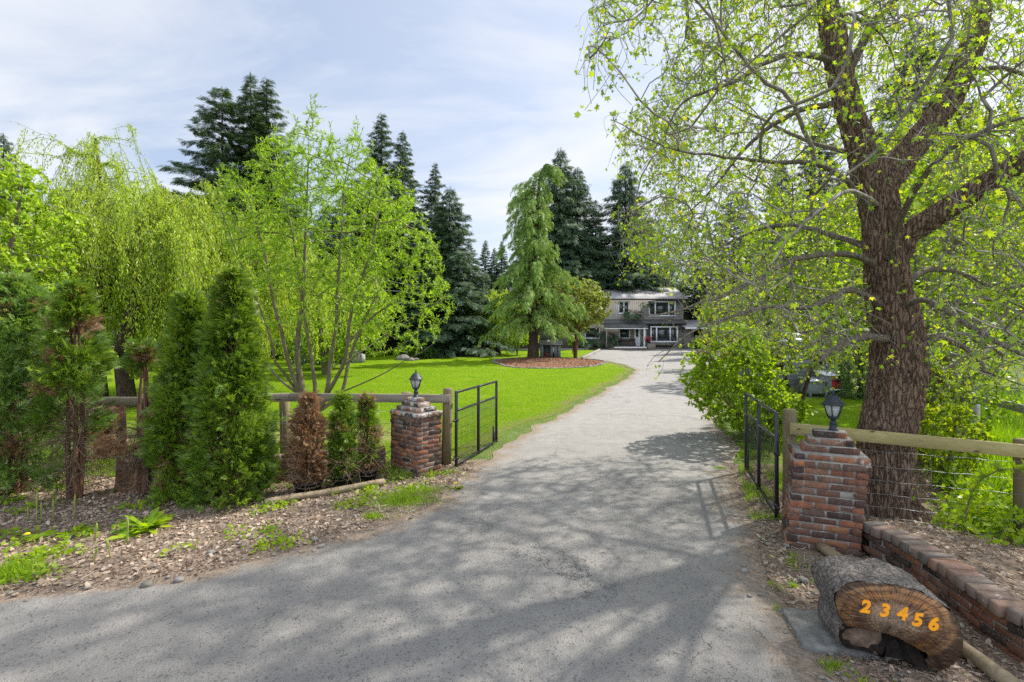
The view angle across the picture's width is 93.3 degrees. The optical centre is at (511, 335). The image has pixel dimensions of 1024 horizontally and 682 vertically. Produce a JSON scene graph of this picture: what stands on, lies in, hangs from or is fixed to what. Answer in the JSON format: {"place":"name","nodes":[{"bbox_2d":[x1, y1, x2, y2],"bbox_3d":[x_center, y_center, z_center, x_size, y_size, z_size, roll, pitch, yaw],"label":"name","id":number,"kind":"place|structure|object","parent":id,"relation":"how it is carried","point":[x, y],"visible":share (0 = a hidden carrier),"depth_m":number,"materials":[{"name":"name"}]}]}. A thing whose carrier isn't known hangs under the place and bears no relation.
{"place":"outdoors","nodes":[
{"label":"outdoors","id":0,"kind":"place"},
{"bbox_2d":[0,459,489,599],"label":"leafy verge","id":1,"kind":"structure","parent":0,"point":[175,570],"depth_m":5.30,"materials":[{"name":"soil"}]},
{"bbox_2d":[0,553,63,585],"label":"grass tuft","id":2,"kind":"object","parent":1,"relation":"on","point":[4,569],"visible":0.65,"depth_m":4.35,"materials":[{"name":"green plant"}]},
{"bbox_2d":[0,267,111,499],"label":"thuja shrub","id":3,"kind":"object","parent":1,"relation":"on","point":[24,299],"visible":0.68,"depth_m":6.36,"materials":[{"name":"green plant"}]},
{"bbox_2d":[16,275,127,511],"bbox_3d":[-5.761,0.807,6.389,1.167,3.209,1.222,0,0,0],"label":"thuja shrub","id":4,"kind":"object","parent":1,"relation":"on","point":[74,303],"visible":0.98,"depth_m":6.25,"materials":[{"name":"green plant"}]},
{"bbox_2d":[113,454,136,492],"bbox_3d":[-5.350,1.916,6.763,0.350,0.508,0.337,0,0,0],"label":"tree stump","id":5,"kind":"object","parent":1,"relation":"on","point":[118,476],"visible":0.39,"depth_m":6.63,"materials":[{"name":"brown wood"}]},
{"bbox_2d":[91,335,159,499],"bbox_3d":[-4.947,1.186,6.590,1.054,2.433,1.055,0,0,0],"label":"thuja shrub","id":6,"kind":"object","parent":1,"relation":"on","point":[138,359],"visible":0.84,"depth_m":6.48,"materials":[{"name":"green plant"}]},
{"bbox_2d":[108,522,149,541],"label":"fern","id":7,"kind":"object","parent":1,"relation":"on","point":[123,532],"visible":0.91,"depth_m":5.16,"materials":[{"name":"green plant"}]},
{"bbox_2d":[118,507,175,534],"bbox_3d":[-4.037,2.052,5.361,0.539,0.176,0.481,0,0,0],"label":"dandelion","id":8,"kind":"object","parent":1,"relation":"on","point":[155,517],"visible":0.95,"depth_m":5.37,"materials":[{"name":"green plant"}]},
{"bbox_2d":[130,285,223,508],"bbox_3d":[-4.330,0.843,6.477,1.229,3.066,1.235,0,0,0],"label":"thuja shrub","id":9,"kind":"object","parent":1,"relation":"on","point":[165,421],"visible":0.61,"depth_m":6.20,"materials":[{"name":"green plant"}]},
{"bbox_2d":[165,261,288,513],"bbox_3d":[-3.672,0.704,6.388,1.374,3.374,1.417,0,0,0],"label":"thuja shrub","id":10,"kind":"object","parent":1,"relation":"on","point":[233,352],"visible":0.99,"depth_m":6.12,"materials":[{"name":"green plant"}]},
{"bbox_2d":[292,478,323,492],"bbox_3d":[-2.780,2.053,6.600,0.395,0.170,0.395,0,0,0],"label":"plant pot","id":11,"kind":"object","parent":1,"relation":"on","point":[311,486],"visible":0.53,"depth_m":6.45,"materials":[{"name":"black plastic"}]},
{"bbox_2d":[271,390,345,493],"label":"potted conifer","id":12,"kind":"object","parent":11,"relation":"in","point":[302,451],"visible":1,"depth_m":6.51,"materials":[{"name":"brown plant"}]},
{"bbox_2d":[243,446,385,484],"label":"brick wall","id":13,"kind":"structure","parent":1,"relation":"on","point":[281,466],"depth_m":7.13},
{"bbox_2d":[264,478,384,504],"bbox_3d":[-2.477,2.097,6.516,1.538,0.106,0.094,0,0,-33],"label":"wooden pole","id":14,"kind":"object","parent":1,"relation":"on","point":[319,493],"visible":0.84,"depth_m":6.44,"materials":[{"name":"brown wood"}]},
{"bbox_2d":[331,470,354,486],"bbox_3d":[-2.400,2.043,6.860,0.322,0.190,0.322,0,0,0],"label":"plant pot","id":15,"kind":"object","parent":1,"relation":"on","point":[340,481],"visible":0.54,"depth_m":6.74,"materials":[{"name":"black plastic"}]},
{"bbox_2d":[321,389,371,489],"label":"potted conifer","id":16,"kind":"object","parent":15,"relation":"in","point":[344,418],"visible":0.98,"depth_m":6.77,"materials":[{"name":"green plant"}]},
{"bbox_2d":[358,467,377,481],"bbox_3d":[-2.120,2.053,7.120,0.281,0.170,0.281,0,0,0],"label":"plant pot","id":17,"kind":"object","parent":1,"relation":"on","point":[369,477],"visible":0.61,"depth_m":7.02,"materials":[{"name":"black plastic"}]},
{"bbox_2d":[326,389,405,482],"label":"potted conifer","id":18,"kind":"object","parent":17,"relation":"in","point":[366,406],"visible":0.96,"depth_m":7.06,"materials":[{"name":"green plant"}]},
{"bbox_2d":[338,484,454,510],"bbox_3d":[-1.509,2.141,6.312,1.590,0.219,0.916,0,0,0],"label":"grass tuft","id":19,"kind":"object","parent":1,"relation":"on","point":[407,499],"visible":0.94,"depth_m":6.25,"materials":[{"name":"green plant"}]},
{"bbox_2d":[378,482,449,495],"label":"grass tuft","id":20,"kind":"object","parent":1,"relation":"on","point":[422,488],"visible":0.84,"depth_m":6.67,"materials":[{"name":"green plant"}]},
{"bbox_2d":[390,396,442,478],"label":"brick pillar","id":21,"kind":"structure","parent":1,"relation":"on","point":[416,425],"depth_m":7.47,"materials":[{"name":"red brick"}]},
{"bbox_2d":[408,370,422,397],"bbox_3d":[-1.524,0.746,7.674,0.210,0.453,0.243,0,0,0],"label":"post lantern","id":22,"kind":"object","parent":21,"relation":"on","point":[416,378],"visible":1,"depth_m":7.63,"materials":[{"name":"black paint"}]},
{"bbox_2d":[3,350,631,455],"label":"lawn","id":23,"kind":"structure","parent":0,"point":[389,360],"depth_m":20.73,"materials":[{"name":"green plant"}]},
{"bbox_2d":[0,133,34,349],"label":"conifer tree","id":24,"kind":"object","parent":23,"relation":"on","point":[4,146],"visible":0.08,"depth_m":26.00,"materials":[{"name":"green plant"}]},
{"bbox_2d":[0,148,86,395],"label":"broadleaf tree","id":25,"kind":"object","parent":23,"relation":"on","point":[28,203],"visible":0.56,"depth_m":10.44,"materials":[{"name":"green plant"}]},
{"bbox_2d":[0,121,159,396],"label":"weeping willow","id":26,"kind":"object","parent":23,"relation":"on","point":[95,173],"visible":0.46,"depth_m":15.10,"materials":[{"name":"green plant"}]},
{"bbox_2d":[0,167,294,407],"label":"weeping willow","id":27,"kind":"object","parent":23,"relation":"on","point":[174,242],"visible":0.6,"depth_m":13.20,"materials":[{"name":"green plant"}]},
{"bbox_2d":[92,186,386,365],"bbox_3d":[-9.484,-1.664,18.238,9.609,7.570,7.533,0,0,0],"label":"weeping willow","id":28,"kind":"object","parent":23,"relation":"on","point":[293,293],"visible":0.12,"depth_m":17.14,"materials":[{"name":"green plant"}]},
{"bbox_2d":[210,72,302,333],"bbox_3d":[-21.577,-10.006,39.799,12.667,23.837,11.783,0,0,-11],"label":"conifer tree","id":29,"kind":"object","parent":23,"relation":"on","point":[250,78],"visible":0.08,"depth_m":39.48,"materials":[{"name":"green plant"}]},
{"bbox_2d":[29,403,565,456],"bbox_3d":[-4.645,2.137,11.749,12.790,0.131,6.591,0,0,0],"label":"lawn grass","id":30,"kind":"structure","parent":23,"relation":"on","point":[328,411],"depth_m":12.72,"materials":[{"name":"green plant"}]},
{"bbox_2d":[284,328,360,367],"bbox_3d":[-10.948,0.723,28.121,4.108,2.508,3.629,0,0,-17],"label":"variegated shrub","id":31,"kind":"object","parent":23,"relation":"on","point":[304,360],"visible":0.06,"depth_m":27.26,"materials":[{"name":"green plant"}]},
{"bbox_2d":[261,266,394,374],"bbox_3d":[-9.547,-0.758,24.601,7.200,5.645,4.504,0,0,0],"label":"broadleaf tree","id":32,"kind":"object","parent":23,"relation":"on","point":[324,357],"visible":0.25,"depth_m":24.14,"materials":[{"name":"green plant"}]},
{"bbox_2d":[211,93,456,425],"bbox_3d":[-4.391,-1.741,11.513,6.282,7.936,4.256,0,0,0],"label":"willow tree","id":33,"kind":"object","parent":23,"relation":"on","point":[298,383],"visible":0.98,"depth_m":11.01,"materials":[{"name":"green plant"}]},
{"bbox_2d":[283,262,400,350],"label":"broadleaf tree","id":34,"kind":"object","parent":23,"relation":"on","point":[357,310],"visible":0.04,"depth_m":32.81,"materials":[{"name":"green plant"}]},
{"bbox_2d":[338,113,428,353],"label":"conifer tree","id":35,"kind":"object","parent":23,"relation":"on","point":[379,131],"visible":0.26,"depth_m":43.28,"materials":[{"name":"green plant"}]},
{"bbox_2d":[357,132,445,352],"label":"conifer tree","id":36,"kind":"object","parent":23,"relation":"on","point":[407,176],"visible":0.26,"depth_m":44.38,"materials":[{"name":"green plant"}]},
{"bbox_2d":[406,345,437,358],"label":"clipped shrub","id":37,"kind":"object","parent":23,"relation":"on","point":[429,352],"visible":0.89,"depth_m":36.66,"materials":[{"name":"green plant"}]},
{"bbox_2d":[395,186,519,358],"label":"conifer tree","id":38,"kind":"object","parent":23,"relation":"on","point":[454,339],"visible":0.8,"depth_m":40.61,"materials":[{"name":"green plant"}]},
{"bbox_2d":[466,288,539,353],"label":"conifer tree","id":39,"kind":"object","parent":23,"relation":"on","point":[494,295],"visible":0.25,"depth_m":41.46,"materials":[{"name":"green plant"}]},
{"bbox_2d":[492,357,606,368],"bbox_3d":[2.567,1.798,33.198,8.028,0.349,10.241,0,0,0],"label":"stone edging","id":40,"kind":"object","parent":23,"relation":"on","point":[500,364],"visible":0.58,"depth_m":29.08,"materials":[{"name":"grey stone"}]},
{"bbox_2d":[496,356,603,367],"bbox_3d":[2.585,1.732,33.197,7.656,0.318,9.887,0,0,0],"label":"mulch bed","id":41,"kind":"object","parent":23,"relation":"on","point":[542,362],"visible":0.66,"depth_m":31.02,"materials":[{"name":"brown wood"}]},
{"bbox_2d":[477,164,588,357],"bbox_3d":[1.561,-5.404,34.849,8.250,14.312,7.536,0,0,0],"label":"drooping cedar","id":42,"kind":"object","parent":41,"relation":"on","point":[533,289],"visible":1,"depth_m":34.56,"materials":[{"name":"green plant"}]},
{"bbox_2d":[539,340,561,357],"bbox_3d":[2.900,0.970,36.600,1.720,1.360,1.160,0,0,0],"label":"playhouse","id":43,"kind":"object","parent":41,"relation":"on","point":[548,348],"visible":0.85,"depth_m":36.19,"materials":[{"name":"grey"}]},
{"bbox_2d":[538,275,612,357],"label":"flowering tree","id":44,"kind":"object","parent":23,"relation":"on","point":[602,300],"visible":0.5,"depth_m":37.42,"materials":[{"name":"green plant"}]},
{"bbox_2d":[0,349,828,681],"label":"driveway","id":45,"kind":"structure","parent":0,"point":[596,539],"depth_m":4.00,"materials":[{"name":"grey asphalt"}]},
{"bbox_2d":[7,465,903,681],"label":"pebbles","id":46,"kind":"object","parent":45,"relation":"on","point":[177,579],"visible":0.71,"depth_m":4.28,"materials":[{"name":"stone"}]},
{"bbox_2d":[781,607,882,660],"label":"concrete slab","id":47,"kind":"structure","parent":45,"relation":"on","point":[813,634],"depth_m":3.40,"materials":[{"name":"grey concrete"}]},
{"bbox_2d":[0,0,1023,334],"label":"sky","id":48,"kind":"structure","parent":0,"point":[487,93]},
{"bbox_2d":[82,338,1023,466],"bbox_3d":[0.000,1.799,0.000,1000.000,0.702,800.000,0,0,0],"label":"ground","id":49,"kind":"structure","parent":0,"point":[735,434],"depth_m":12.74,"materials":[{"name":"green plant"}]},
{"bbox_2d":[95,406,128,461],"bbox_3d":[-6.950,1.676,8.419,0.512,0.988,0.493,0,0,0],"label":"wire mesh fence","id":50,"kind":"object","parent":49,"relation":"on","point":[120,410],"visible":0.29,"depth_m":8.34,"materials":[{"name":"grey metal"}]},
{"bbox_2d":[155,87,279,232],"bbox_3d":[-22.380,-8.905,37.467,11.854,21.669,12.514,0,0,-44],"label":"conifer tree","id":51,"kind":"object","parent":49,"relation":"on","point":[211,116],"visible":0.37,"depth_m":37.25,"materials":[{"name":"green plant"}]},
{"bbox_2d":[0,439,441,477],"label":"rough grass","id":52,"kind":"structure","parent":49,"relation":"on","point":[107,462],"depth_m":7.66,"materials":[{"name":"green plant"}]},
{"bbox_2d":[7,388,452,465],"bbox_3d":[-6.740,1.561,8.195,11.513,1.382,0.489,0,0,0],"label":"wooden fence","id":53,"kind":"object","parent":49,"relation":"on","point":[445,398],"visible":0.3,"depth_m":8.00,"materials":[{"name":"brown wood"}]},
{"bbox_2d":[207,78,314,356],"bbox_3d":[-19.589,-9.500,38.588,12.768,22.843,11.405,0,0,24],"label":"conifer tree","id":54,"kind":"object","parent":49,"relation":"on","point":[261,121],"visible":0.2,"depth_m":38.39,"materials":[{"name":"green plant"}]},
{"bbox_2d":[309,205,339,259],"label":"conifer tree","id":55,"kind":"object","parent":49,"relation":"on","point":[325,243],"visible":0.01,"depth_m":55.41,"materials":[{"name":"green plant"}]},
{"bbox_2d":[317,178,398,351],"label":"conifer tree","id":56,"kind":"object","parent":49,"relation":"on","point":[332,227],"visible":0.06,"depth_m":49.06,"materials":[{"name":"green plant"}]},
{"bbox_2d":[395,164,457,346],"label":"conifer tree","id":57,"kind":"object","parent":49,"relation":"on","point":[434,198],"visible":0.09,"depth_m":45.69,"materials":[{"name":"green plant"}]},
{"bbox_2d":[452,380,497,466],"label":"metal gate","id":58,"kind":"structure","parent":49,"relation":"on","point":[494,435],"depth_m":8.50,"materials":[{"name":"black metal"}]},
{"bbox_2d":[476,240,497,291],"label":"conifer tree","id":59,"kind":"object","parent":49,"relation":"on","point":[483,257],"visible":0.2,"depth_m":77.71,"materials":[{"name":"green plant"}]},
{"bbox_2d":[354,371,631,520],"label":"edge grass","id":60,"kind":"structure","parent":49,"relation":"on","point":[500,443],"depth_m":10.25,"materials":[{"name":"green plant"}]},
{"bbox_2d":[492,241,509,291],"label":"conifer tree","id":61,"kind":"object","parent":49,"relation":"on","point":[500,265],"visible":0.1,"depth_m":78.80,"materials":[{"name":"green plant"}]},
{"bbox_2d":[0,464,1023,681],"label":"dry straw","id":62,"kind":"object","parent":49,"relation":"on","point":[792,631],"visible":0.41,"depth_m":4.83,"materials":[{"name":"beige plant"}]},
{"bbox_2d":[520,148,622,349],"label":"conifer tree","id":63,"kind":"object","parent":49,"relation":"on","point":[563,204],"visible":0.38,"depth_m":56.53,"materials":[{"name":"green plant"}]},
{"bbox_2d":[539,167,626,339],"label":"conifer tree","id":64,"kind":"object","parent":49,"relation":"on","point":[589,206],"visible":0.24,"depth_m":58.66,"materials":[{"name":"green plant"}]},
{"bbox_2d":[492,288,736,349],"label":"house","id":65,"kind":"structure","parent":49,"relation":"on","point":[615,323],"depth_m":54.00,"materials":[{"name":"beige"}]},
{"bbox_2d":[649,301,675,315],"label":"window","id":66,"kind":"structure","parent":65,"relation":"in","point":[660,307],"depth_m":54.16,"materials":[{"name":"white paint"}]},
{"bbox_2d":[649,326,677,346],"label":"bay window","id":67,"kind":"structure","parent":65,"relation":"in","point":[661,335],"depth_m":53.42,"materials":[{"name":"beige"}]},
{"bbox_2d":[587,162,675,321],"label":"conifer tree","id":68,"kind":"object","parent":49,"relation":"on","point":[627,197],"visible":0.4,"depth_m":58.46,"materials":[{"name":"green plant"}]},
{"bbox_2d":[677,244,718,319],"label":"conifer tree","id":69,"kind":"object","parent":49,"relation":"on","point":[688,315],"visible":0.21,"depth_m":61.67,"materials":[{"name":"green plant"}]},
{"bbox_2d":[691,191,757,309],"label":"conifer tree","id":70,"kind":"object","parent":49,"relation":"on","point":[716,224],"visible":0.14,"depth_m":57.90,"materials":[{"name":"green plant"}]},
{"bbox_2d":[697,282,779,346],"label":"broadleaf tree","id":71,"kind":"object","parent":49,"relation":"on","point":[722,312],"visible":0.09,"depth_m":27.50,"materials":[{"name":"green plant"}]},
{"bbox_2d":[741,159,812,318],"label":"conifer tree","id":72,"kind":"object","parent":49,"relation":"on","point":[782,181],"visible":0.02,"depth_m":49.84,"materials":[{"name":"green plant"}]},
{"bbox_2d":[730,255,846,328],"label":"broadleaf tree","id":73,"kind":"object","parent":49,"relation":"on","point":[786,256],"visible":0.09,"depth_m":24.39,"materials":[{"name":"green plant"}]},
{"bbox_2d":[734,184,865,333],"bbox_3d":[13.534,-2.456,22.143,6.600,9.098,6.149,0,0,0],"label":"broadleaf tree","id":74,"kind":"object","parent":49,"relation":"on","point":[812,240],"visible":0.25,"depth_m":21.31,"materials":[{"name":"green plant"}]},
{"bbox_2d":[759,111,860,347],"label":"conifer tree","id":75,"kind":"object","parent":49,"relation":"on","point":[827,154],"visible":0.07,"depth_m":43.84,"materials":[{"name":"green plant"}]},
{"bbox_2d":[797,370,850,396],"bbox_3d":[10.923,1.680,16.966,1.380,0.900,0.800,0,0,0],"label":"car","id":76,"kind":"object","parent":49,"relation":"on","point":[812,388],"visible":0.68,"depth_m":16.71,"materials":[{"name":"white paint"}]},
{"bbox_2d":[782,409,1023,540],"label":"wooden fence","id":77,"kind":"object","parent":49,"relation":"on","point":[792,428],"visible":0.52,"depth_m":5.25,"materials":[{"name":"brown wood"}]},
{"bbox_2d":[825,105,1023,392],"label":"broadleaf tree","id":78,"kind":"object","parent":49,"relation":"on","point":[941,147],"visible":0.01,"depth_m":16.83,"materials":[{"name":"green plant"}]},
{"bbox_2d":[832,20,1022,265],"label":"conifer tree","id":79,"kind":"object","parent":49,"relation":"on","point":[931,58],"visible":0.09,"depth_m":33.67,"materials":[{"name":"green plant"}]},
{"bbox_2d":[915,353,974,465],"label":"sapling","id":80,"kind":"object","parent":49,"relation":"on","point":[939,372],"visible":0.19,"depth_m":7.73,"materials":[{"name":"green plant"}]},
{"bbox_2d":[901,145,1023,378],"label":"broadleaf tree","id":81,"kind":"object","parent":49,"relation":"on","point":[976,265],"visible":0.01,"depth_m":20.57,"materials":[{"name":"green plant"}]},
{"bbox_2d":[912,453,1023,545],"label":"undergrowth","id":82,"kind":"object","parent":49,"relation":"on","point":[990,508],"visible":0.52,"depth_m":5.15,"materials":[{"name":"green plant"}]},
{"bbox_2d":[922,387,1023,502],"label":"meadow grass","id":83,"kind":"structure","parent":49,"relation":"on","point":[1010,416],"depth_m":10.19,"materials":[{"name":"green plant"}]},
{"bbox_2d":[926,326,1021,436],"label":"sapling","id":84,"kind":"object","parent":49,"relation":"on","point":[989,409],"visible":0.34,"depth_m":8.11,"materials":[{"name":"green plant"}]},
{"bbox_2d":[925,420,1023,534],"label":"tall grass","id":85,"kind":"structure","parent":49,"relation":"on","point":[1008,436],"depth_m":7.29,"materials":[{"name":"green plant"}]},
{"bbox_2d":[930,384,1023,428],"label":"wooden fence","id":86,"kind":"object","parent":49,"relation":"on","point":[1018,407],"visible":0.11,"depth_m":8.47,"materials":[{"name":"brown wood"}]},
{"bbox_2d":[735,329,849,392],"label":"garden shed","id":87,"kind":"structure","parent":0,"point":[794,379],"depth_m":17.80,"materials":[{"name":"grey"}]},
{"bbox_2d":[721,398,1000,471],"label":"lawn","id":88,"kind":"structure","parent":0,"point":[852,407],"depth_m":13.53,"materials":[{"name":"green plant"}]},
{"bbox_2d":[678,321,819,441],"bbox_3d":[4.957,0.936,10.035,2.978,2.555,2.661,0,0,0],"label":"lilac bush","id":89,"kind":"object","parent":88,"relation":"on","point":[780,399],"visible":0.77,"depth_m":9.63,"materials":[{"name":"green plant"}]},
{"bbox_2d":[751,315,860,402],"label":"crooked tree","id":90,"kind":"object","parent":88,"relation":"on","point":[807,381],"visible":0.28,"depth_m":10.56,"materials":[{"name":"green plant"}]},
{"bbox_2d":[834,300,868,400],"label":"clipped conifer","id":91,"kind":"object","parent":88,"relation":"on","point":[860,390],"visible":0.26,"depth_m":16.37,"materials":[{"name":"green plant"}]},
{"bbox_2d":[825,109,1023,405],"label":"broadleaf tree","id":92,"kind":"object","parent":88,"relation":"on","point":[917,175],"visible":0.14,"depth_m":13.21,"materials":[{"name":"green plant"}]},
{"bbox_2d":[729,464,1023,681],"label":"gravelly verge","id":93,"kind":"structure","parent":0,"point":[867,666],"depth_m":3.94,"materials":[{"name":"soil"}]},
{"bbox_2d":[0,456,961,681],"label":"weeds","id":94,"kind":"object","parent":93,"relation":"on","point":[38,553],"visible":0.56,"depth_m":5.08,"materials":[{"name":"green plant"}]},
{"bbox_2d":[735,441,782,520],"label":"edge grass","id":95,"kind":"structure","parent":93,"relation":"on","point":[749,489],"depth_m":6.76,"materials":[{"name":"green plant"}]},
{"bbox_2d":[744,392,779,517],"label":"metal gate","id":96,"kind":"structure","parent":93,"relation":"on","point":[773,503],"depth_m":6.46,"materials":[{"name":"black metal"}]},
{"bbox_2d":[574,0,1023,522],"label":"maple tree","id":97,"kind":"object","parent":93,"relation":"on","point":[898,338],"visible":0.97,"depth_m":5.62,"materials":[{"name":"green plant"}]},
{"bbox_2d":[781,428,872,557],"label":"brick pillar","id":98,"kind":"structure","parent":93,"relation":"on","point":[825,489],"depth_m":4.81,"materials":[{"name":"red brick"}]},
{"bbox_2d":[821,389,845,430],"bbox_3d":[3.288,0.756,4.951,0.227,0.433,0.221,0,0,0],"label":"post lantern","id":99,"kind":"object","parent":98,"relation":"on","point":[833,404],"visible":1,"depth_m":4.92,"materials":[{"name":"black paint"}]},
{"bbox_2d":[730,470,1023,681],"bbox_3d":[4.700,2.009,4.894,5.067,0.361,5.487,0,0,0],"label":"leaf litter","id":100,"kind":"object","parent":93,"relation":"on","point":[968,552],"visible":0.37,"depth_m":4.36,"materials":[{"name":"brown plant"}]},
{"bbox_2d":[811,555,962,669],"bbox_3d":[2.518,1.857,3.279,0.748,0.546,0.393,0,0,13],"label":"number log","id":101,"kind":"object","parent":93,"relation":"on","point":[877,607],"visible":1,"depth_m":3.13,"materials":[{"name":"brown wood"}]},
{"bbox_2d":[815,541,1020,681],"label":"wooden pole","id":102,"kind":"object","parent":93,"relation":"on","point":[989,667],"visible":0.3,"depth_m":3.08,"materials":[{"name":"beige wood"}]},
{"bbox_2d":[861,520,1023,662],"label":"brick wall","id":103,"kind":"structure","parent":93,"relation":"on","point":[978,602],"depth_m":3.72,"materials":[{"name":"red brick"}]},
{"bbox_2d":[916,403,995,476],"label":"sapling","id":104,"kind":"object","parent":93,"relation":"on","point":[934,416],"visible":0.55,"depth_m":6.75,"materials":[{"name":"green plant"}]},
{"bbox_2d":[866,499,1023,601],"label":"soil bank","id":105,"kind":"structure","parent":0,"point":[1005,579],"depth_m":4.22,"materials":[{"name":"brown soil"}]},
{"bbox_2d":[954,459,1023,528],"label":"willow shoot","id":106,"kind":"object","parent":105,"relation":"on","point":[980,476],"visible":0.96,"depth_m":4.80,"materials":[{"name":"green plant"}]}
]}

